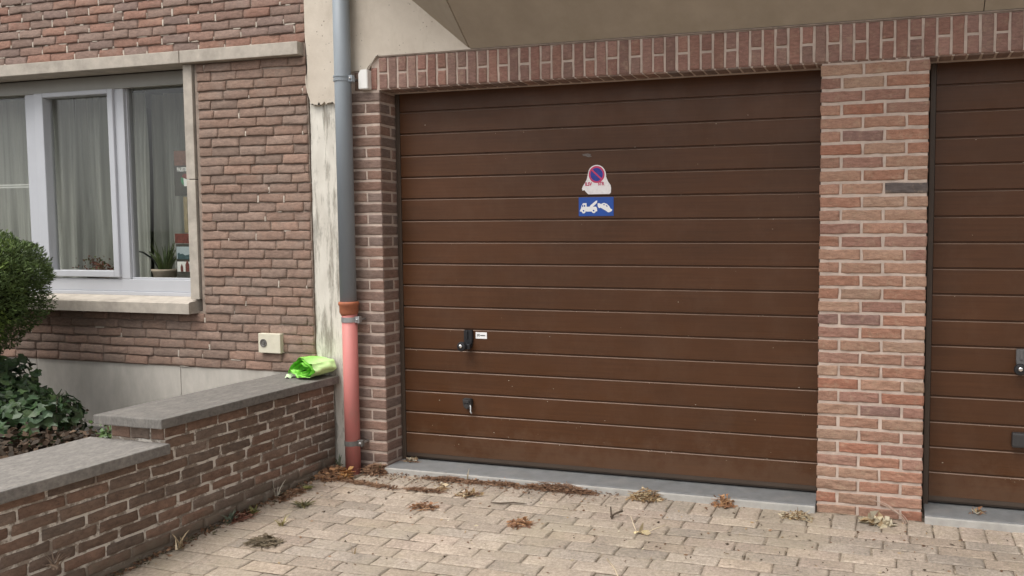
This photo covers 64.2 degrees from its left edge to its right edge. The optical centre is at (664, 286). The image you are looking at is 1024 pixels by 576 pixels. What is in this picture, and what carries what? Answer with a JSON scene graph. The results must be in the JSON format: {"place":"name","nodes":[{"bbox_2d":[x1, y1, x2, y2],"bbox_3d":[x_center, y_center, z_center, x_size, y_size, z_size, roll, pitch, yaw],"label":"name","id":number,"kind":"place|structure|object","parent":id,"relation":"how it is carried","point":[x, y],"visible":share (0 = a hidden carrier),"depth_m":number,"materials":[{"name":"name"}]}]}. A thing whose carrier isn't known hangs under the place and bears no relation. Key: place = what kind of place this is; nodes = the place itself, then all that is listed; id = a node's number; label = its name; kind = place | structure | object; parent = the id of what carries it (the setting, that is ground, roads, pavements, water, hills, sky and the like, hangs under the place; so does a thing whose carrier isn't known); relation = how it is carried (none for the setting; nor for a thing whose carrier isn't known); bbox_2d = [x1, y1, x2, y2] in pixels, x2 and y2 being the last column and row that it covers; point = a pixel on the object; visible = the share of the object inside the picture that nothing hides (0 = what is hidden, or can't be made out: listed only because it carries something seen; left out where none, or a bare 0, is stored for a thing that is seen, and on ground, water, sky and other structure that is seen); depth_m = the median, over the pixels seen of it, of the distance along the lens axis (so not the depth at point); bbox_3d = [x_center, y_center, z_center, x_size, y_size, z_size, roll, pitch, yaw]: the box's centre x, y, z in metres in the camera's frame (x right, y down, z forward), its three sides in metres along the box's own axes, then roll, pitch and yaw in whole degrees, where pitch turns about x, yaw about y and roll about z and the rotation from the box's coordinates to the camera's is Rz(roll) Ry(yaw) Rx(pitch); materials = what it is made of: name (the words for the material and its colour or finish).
{"place":"outdoors","nodes":[
{"label":"outdoors","id":0,"kind":"place"},
{"bbox_2d":[0,432,106,458],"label":"soil","id":1,"kind":"structure","parent":0,"point":[43,435],"depth_m":4.99,"materials":[{"name":"brown soil"}]},
{"bbox_2d":[0,229,57,353],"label":"clipped shrub","id":2,"kind":"object","parent":1,"relation":"on","point":[22,271],"visible":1,"depth_m":4.57,"materials":[{"name":"green plant"}]},
{"bbox_2d":[0,353,87,451],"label":"leafy shrub","id":3,"kind":"object","parent":1,"relation":"on","point":[25,397],"visible":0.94,"depth_m":4.42,"materials":[{"name":"green plant"}]},
{"bbox_2d":[0,409,110,456],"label":"dead leaves","id":4,"kind":"object","parent":1,"relation":"on","point":[6,447],"visible":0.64,"depth_m":4.08,"materials":[{"name":"brown plant"}]},
{"bbox_2d":[88,420,111,438],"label":"weed","id":5,"kind":"object","parent":1,"relation":"on","point":[104,433],"visible":0.46,"depth_m":4.17,"materials":[{"name":"green plant"}]},
{"bbox_2d":[0,0,316,435],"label":"brick house","id":6,"kind":"structure","parent":1,"relation":"on","point":[234,71],"depth_m":4.88,"materials":[{"name":"brick"}]},
{"bbox_2d":[0,184,28,187],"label":"curtain rod","id":7,"kind":"object","parent":6,"relation":"attached to","point":[15,185],"depth_m":5.54,"materials":[{"name":"white metal"}]},
{"bbox_2d":[0,98,77,277],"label":"net curtain","id":8,"kind":"object","parent":6,"relation":"hanging from","point":[15,217],"visible":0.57,"depth_m":5.76,"materials":[{"name":"white fabric"}]},
{"bbox_2d":[72,255,113,277],"bbox_3d":[-3.853,-0.127,5.428,0.403,0.174,0.185,1,4,16],"label":"flower bowl","id":9,"kind":"object","parent":6,"relation":"on","point":[98,266],"visible":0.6,"depth_m":5.42,"materials":[{"name":"ceramic"}]},
{"bbox_2d":[5,88,190,296],"bbox_3d":[-4.147,-0.625,5.372,2.755,1.339,0.086,1,4,16],"label":"window","id":10,"kind":"structure","parent":6,"relation":"in","point":[38,107],"depth_m":5.22,"materials":[{"name":"plastic"}]},
{"bbox_2d":[74,91,150,277],"bbox_3d":[-3.820,-0.693,5.545,0.631,1.288,0.104,1,4,15],"label":"net curtain","id":11,"kind":"object","parent":6,"relation":"hanging from","point":[94,234],"visible":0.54,"depth_m":5.57,"materials":[{"name":"white fabric"}]},
{"bbox_2d":[139,251,157,267],"bbox_3d":[-3.454,-0.140,5.348,0.254,0.210,0.089,0,3,6],"label":"desk lamp","id":12,"kind":"object","parent":6,"relation":"on","point":[149,257],"visible":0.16,"depth_m":5.34,"materials":[{"name":"black plastic"}]},
{"bbox_2d":[149,237,176,277],"bbox_3d":[-3.304,-0.184,5.278,0.238,0.305,0.178,3,5,41],"label":"potted plant","id":13,"kind":"object","parent":6,"relation":"on","point":[165,269],"visible":0.91,"depth_m":5.25,"materials":[{"name":"green plant"}]},
{"bbox_2d":[151,93,188,268],"bbox_3d":[-3.054,-0.687,5.436,1.120,1.288,0.103,1,4,16],"label":"net curtain","id":14,"kind":"object","parent":6,"relation":"hanging from","point":[167,123],"visible":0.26,"depth_m":5.55,"materials":[{"name":"white fabric"}]},
{"bbox_2d":[173,150,189,195],"bbox_3d":[-3.024,-0.726,5.070,0.253,0.290,0.004,1,4,16],"label":"poster","id":15,"kind":"object","parent":6,"relation":"attached to","point":[180,175],"visible":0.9,"depth_m":5.09,"materials":[{"name":"paper"}]},
{"bbox_2d":[175,197,189,277],"bbox_3d":[-3.027,-0.298,5.096,0.268,0.553,0.005,1,4,16],"label":"leaflet","id":16,"kind":"object","parent":6,"relation":"attached to","point":[183,260],"visible":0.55,"depth_m":5.12,"materials":[{"name":"paper"}]},
{"bbox_2d":[258,333,283,353],"bbox_3d":[-2.346,0.337,4.763,0.158,0.117,0.060,1,4,16],"label":"meter box","id":17,"kind":"object","parent":6,"relation":"attached to","point":[270,343],"visible":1,"depth_m":4.74,"materials":[{"name":"beige plastic"}]},
{"bbox_2d":[116,467,1023,575],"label":"driveway","id":18,"kind":"structure","parent":0,"point":[475,556],"depth_m":3.61,"materials":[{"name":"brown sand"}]},
{"bbox_2d":[0,373,338,575],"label":"garden wall","id":19,"kind":"structure","parent":18,"relation":"on","point":[148,479],"depth_m":3.59,"materials":[{"name":"brick"}]},
{"bbox_2d":[46,549,67,569],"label":"dry stalk","id":20,"kind":"object","parent":19,"relation":"on","point":[54,563],"visible":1,"depth_m":3.08,"materials":[{"name":"brown plant"}]},
{"bbox_2d":[285,356,335,377],"bbox_3d":[-2.038,0.459,4.592,0.242,0.120,0.214,1,4,16],"label":"plastic bag","id":21,"kind":"object","parent":19,"relation":"on","point":[309,366],"visible":1,"depth_m":4.55,"materials":[{"name":"green plastic"}]},
{"bbox_2d":[172,530,188,549],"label":"dry stalk","id":22,"kind":"object","parent":18,"relation":"on","point":[179,544],"visible":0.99,"depth_m":3.59,"materials":[{"name":"beige plant"}]},
{"bbox_2d":[105,464,342,575],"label":"leaf crumbs","id":23,"kind":"object","parent":18,"relation":"on","point":[186,539],"visible":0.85,"depth_m":3.73,"materials":[{"name":"brown plant"}]},
{"bbox_2d":[222,508,239,523],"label":"weed plant","id":24,"kind":"object","parent":18,"relation":"on","point":[229,518],"visible":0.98,"depth_m":3.88,"materials":[{"name":"green plant"}]},
{"bbox_2d":[229,510,261,525],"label":"leaf clump","id":25,"kind":"object","parent":18,"relation":"on","point":[247,515],"visible":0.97,"depth_m":3.92,"materials":[{"name":"brown plant"}]},
{"bbox_2d":[244,505,259,514],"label":"weed plant","id":26,"kind":"object","parent":18,"relation":"on","point":[254,510],"visible":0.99,"depth_m":3.98,"materials":[{"name":"green plant"}]},
{"bbox_2d":[243,532,286,549],"bbox_3d":[-1.831,1.159,3.637,0.196,0.069,0.141,1,4,16],"label":"leaf clump","id":27,"kind":"object","parent":18,"relation":"on","point":[265,538],"visible":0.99,"depth_m":3.62,"materials":[{"name":"brown plant"}]},
{"bbox_2d":[270,481,284,497],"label":"dry stalk","id":28,"kind":"object","parent":18,"relation":"on","point":[277,493],"visible":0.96,"depth_m":4.20,"materials":[{"name":"beige plant"}]},
{"bbox_2d":[273,515,287,525],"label":"weed plant","id":29,"kind":"object","parent":18,"relation":"on","point":[281,524],"visible":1,"depth_m":3.83,"materials":[{"name":"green plant"}]},
{"bbox_2d":[274,487,307,502],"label":"leaf clump","id":30,"kind":"object","parent":18,"relation":"on","point":[280,498],"visible":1,"depth_m":4.22,"materials":[{"name":"brown plant"}]},
{"bbox_2d":[290,498,315,508],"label":"weed plant","id":31,"kind":"object","parent":18,"relation":"on","point":[303,504],"visible":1,"depth_m":4.07,"materials":[{"name":"green plant"}]},
{"bbox_2d":[303,484,313,489],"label":"weed plant","id":32,"kind":"object","parent":18,"relation":"on","point":[307,487],"visible":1,"depth_m":4.33,"materials":[{"name":"green plant"}]},
{"bbox_2d":[314,465,355,482],"bbox_3d":[-1.872,1.056,4.510,0.254,0.092,0.227,1,4,16],"label":"leaf clump","id":33,"kind":"object","parent":18,"relation":"on","point":[331,471],"visible":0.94,"depth_m":4.48,"materials":[{"name":"brown plant"}]},
{"bbox_2d":[335,454,342,465],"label":"weed plant","id":34,"kind":"object","parent":18,"relation":"on","point":[339,463],"visible":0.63,"depth_m":4.61,"materials":[{"name":"green plant"}]},
{"bbox_2d":[337,466,355,478],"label":"leaf clump","id":35,"kind":"object","parent":18,"relation":"on","point":[348,471],"visible":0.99,"depth_m":4.48,"materials":[{"name":"brown plant"}]},
{"bbox_2d":[332,478,402,489],"bbox_3d":[-1.642,1.084,4.385,0.487,0.048,0.099,2,4,24],"label":"leaf clump","id":36,"kind":"object","parent":18,"relation":"on","point":[368,483],"visible":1,"depth_m":4.37,"materials":[{"name":"brown plant"}]},
{"bbox_2d":[357,461,387,476],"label":"leaf clump","id":37,"kind":"object","parent":18,"relation":"on","point":[373,469],"visible":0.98,"depth_m":4.55,"materials":[{"name":"brown plant"}]},
{"bbox_2d":[407,501,439,510],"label":"leaf clump","id":38,"kind":"object","parent":18,"relation":"on","point":[422,506],"visible":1,"depth_m":4.02,"materials":[{"name":"brown plant"}]},
{"bbox_2d":[403,485,446,493],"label":"leaf clump","id":39,"kind":"object","parent":18,"relation":"on","point":[423,489],"visible":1,"depth_m":4.26,"materials":[{"name":"brown plant"}]},
{"bbox_2d":[435,483,450,490],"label":"leaf clump","id":40,"kind":"object","parent":18,"relation":"on","point":[442,487],"visible":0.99,"depth_m":4.28,"materials":[{"name":"beige plant"}]},
{"bbox_2d":[419,475,484,484],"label":"leaf clump","id":41,"kind":"object","parent":18,"relation":"on","point":[450,479],"visible":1,"depth_m":4.41,"materials":[{"name":"brown plant"}]},
{"bbox_2d":[453,488,484,498],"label":"leaf clump","id":42,"kind":"object","parent":18,"relation":"on","point":[467,493],"visible":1,"depth_m":4.18,"materials":[{"name":"brown plant"}]},
{"bbox_2d":[364,472,621,500],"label":"leaf crumbs","id":43,"kind":"object","parent":18,"relation":"on","point":[514,487],"visible":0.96,"depth_m":4.33,"materials":[{"name":"brown plant"}]},
{"bbox_2d":[476,477,522,486],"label":"leaf clump","id":44,"kind":"object","parent":18,"relation":"on","point":[506,483],"visible":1,"depth_m":4.33,"materials":[{"name":"brown plant"}]},
{"bbox_2d":[490,502,525,503],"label":"twig","id":45,"kind":"object","parent":18,"relation":"on","point":[506,502],"visible":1,"depth_m":4.06,"materials":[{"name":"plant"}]},
{"bbox_2d":[506,516,537,528],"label":"leaf clump","id":46,"kind":"object","parent":18,"relation":"on","point":[523,521],"visible":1,"depth_m":3.79,"materials":[{"name":"brown plant"}]},
{"bbox_2d":[517,481,596,495],"bbox_3d":[-0.568,1.074,4.253,0.489,0.063,0.122,1,4,16],"label":"leaf clump","id":47,"kind":"object","parent":18,"relation":"on","point":[555,487],"visible":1,"depth_m":4.23,"materials":[{"name":"brown plant"}]},
{"bbox_2d":[155,474,1023,575],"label":"leaf crumbs","id":48,"kind":"object","parent":18,"relation":"on","point":[642,533],"visible":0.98,"depth_m":3.66,"materials":[{"name":"brown plant"}]},
{"bbox_2d":[610,506,622,518],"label":"twig","id":49,"kind":"object","parent":18,"relation":"on","point":[615,513],"visible":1,"depth_m":3.89,"materials":[{"name":"beige plant"}]},
{"bbox_2d":[626,487,666,502],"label":"leaf clump","id":50,"kind":"object","parent":18,"relation":"on","point":[636,496],"visible":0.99,"depth_m":4.09,"materials":[{"name":"beige plant"}]},
{"bbox_2d":[630,516,664,534],"bbox_3d":[-0.092,1.119,3.701,0.179,0.062,0.077,1,4,22],"label":"straw stalk","id":51,"kind":"object","parent":18,"relation":"on","point":[646,532],"visible":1,"depth_m":3.69,"materials":[{"name":"beige plant"}]},
{"bbox_2d":[710,494,736,508],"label":"leaf clump","id":52,"kind":"object","parent":18,"relation":"on","point":[725,502],"visible":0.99,"depth_m":4.00,"materials":[{"name":"brown plant"}]},
{"bbox_2d":[778,507,814,522],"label":"leaf clump","id":53,"kind":"object","parent":18,"relation":"on","point":[799,514],"visible":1,"depth_m":3.83,"materials":[{"name":"beige plant"}]},
{"bbox_2d":[858,510,896,528],"bbox_3d":[1.007,1.113,3.755,0.190,0.107,0.139,1,4,16],"label":"leaf clump","id":54,"kind":"object","parent":18,"relation":"on","point":[878,520],"visible":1,"depth_m":3.75,"materials":[{"name":"beige plant"}]},
{"bbox_2d":[872,499,908,523],"bbox_3d":[1.061,1.052,3.784,0.191,0.132,0.071,2,4,27],"label":"dry stalk","id":55,"kind":"object","parent":18,"relation":"on","point":[899,514],"visible":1,"depth_m":3.77,"materials":[{"name":"beige plant"}]},
{"label":"road","id":56,"kind":"structure","parent":0,"visible":0},
{"bbox_2d":[304,0,1023,532],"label":"garage building","id":57,"kind":"structure","parent":56,"relation":"on","point":[788,276],"depth_m":4.14,"materials":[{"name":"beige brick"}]},
{"bbox_2d":[332,0,368,474],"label":"downpipe","id":58,"kind":"object","parent":57,"relation":"attached to","point":[343,80],"visible":0.98,"depth_m":4.47,"materials":[{"name":"metal"}]},
{"bbox_2d":[358,54,377,89],"bbox_3d":[-1.655,-1.202,4.455,0.112,0.192,0.040,1,4,16],"label":"sensor box","id":59,"kind":"object","parent":57,"relation":"attached to","point":[364,79],"visible":1,"depth_m":4.45,"materials":[{"name":"white plastic"}]},
{"bbox_2d":[400,456,417,462],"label":"leaf clump","id":60,"kind":"object","parent":57,"relation":"on","point":[412,459],"visible":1,"depth_m":4.66,"materials":[{"name":"brown plant"}]},
{"bbox_2d":[476,332,486,338],"bbox_3d":[-1.045,0.279,4.542,0.071,0.037,0.002,1,4,16],"label":"door label","id":61,"kind":"object","parent":57,"relation":"attached to","point":[481,335],"depth_m":4.54,"materials":[{"name":"white paper"}]},
{"bbox_2d":[579,197,613,215],"bbox_3d":[-0.370,-0.433,4.305,0.201,0.102,0.004,1,4,16],"label":"tow away sign","id":62,"kind":"object","parent":57,"relation":"attached to","point":[596,206],"visible":1,"depth_m":4.30,"materials":[{"name":"blue plastic"}]},
{"bbox_2d":[582,165,610,193],"bbox_3d":[-0.367,-0.578,4.296,0.168,0.158,0.002,1,4,16],"label":"no parking sticker","id":63,"kind":"object","parent":57,"relation":"attached to","point":[596,182],"visible":1,"depth_m":4.29,"materials":[{"name":"white plastic"}]},
{"bbox_2d":[399,70,820,489],"bbox_3d":[-0.386,-0.034,4.300,2.400,2.118,0.091,1,4,16],"label":"garage door","id":64,"kind":"structure","parent":57,"relation":"in","point":[673,333],"depth_m":4.30,"materials":[{"name":"brown metal"}]},
{"bbox_2d":[928,58,1023,507],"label":"garage door","id":65,"kind":"structure","parent":57,"relation":"in","point":[976,447],"depth_m":3.80,"materials":[{"name":"brown metal"}]},
{"bbox_2d":[969,506,984,514],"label":"leaf clump","id":66,"kind":"object","parent":57,"relation":"on","point":[979,510],"visible":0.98,"depth_m":3.79,"materials":[{"name":"brown plant"}]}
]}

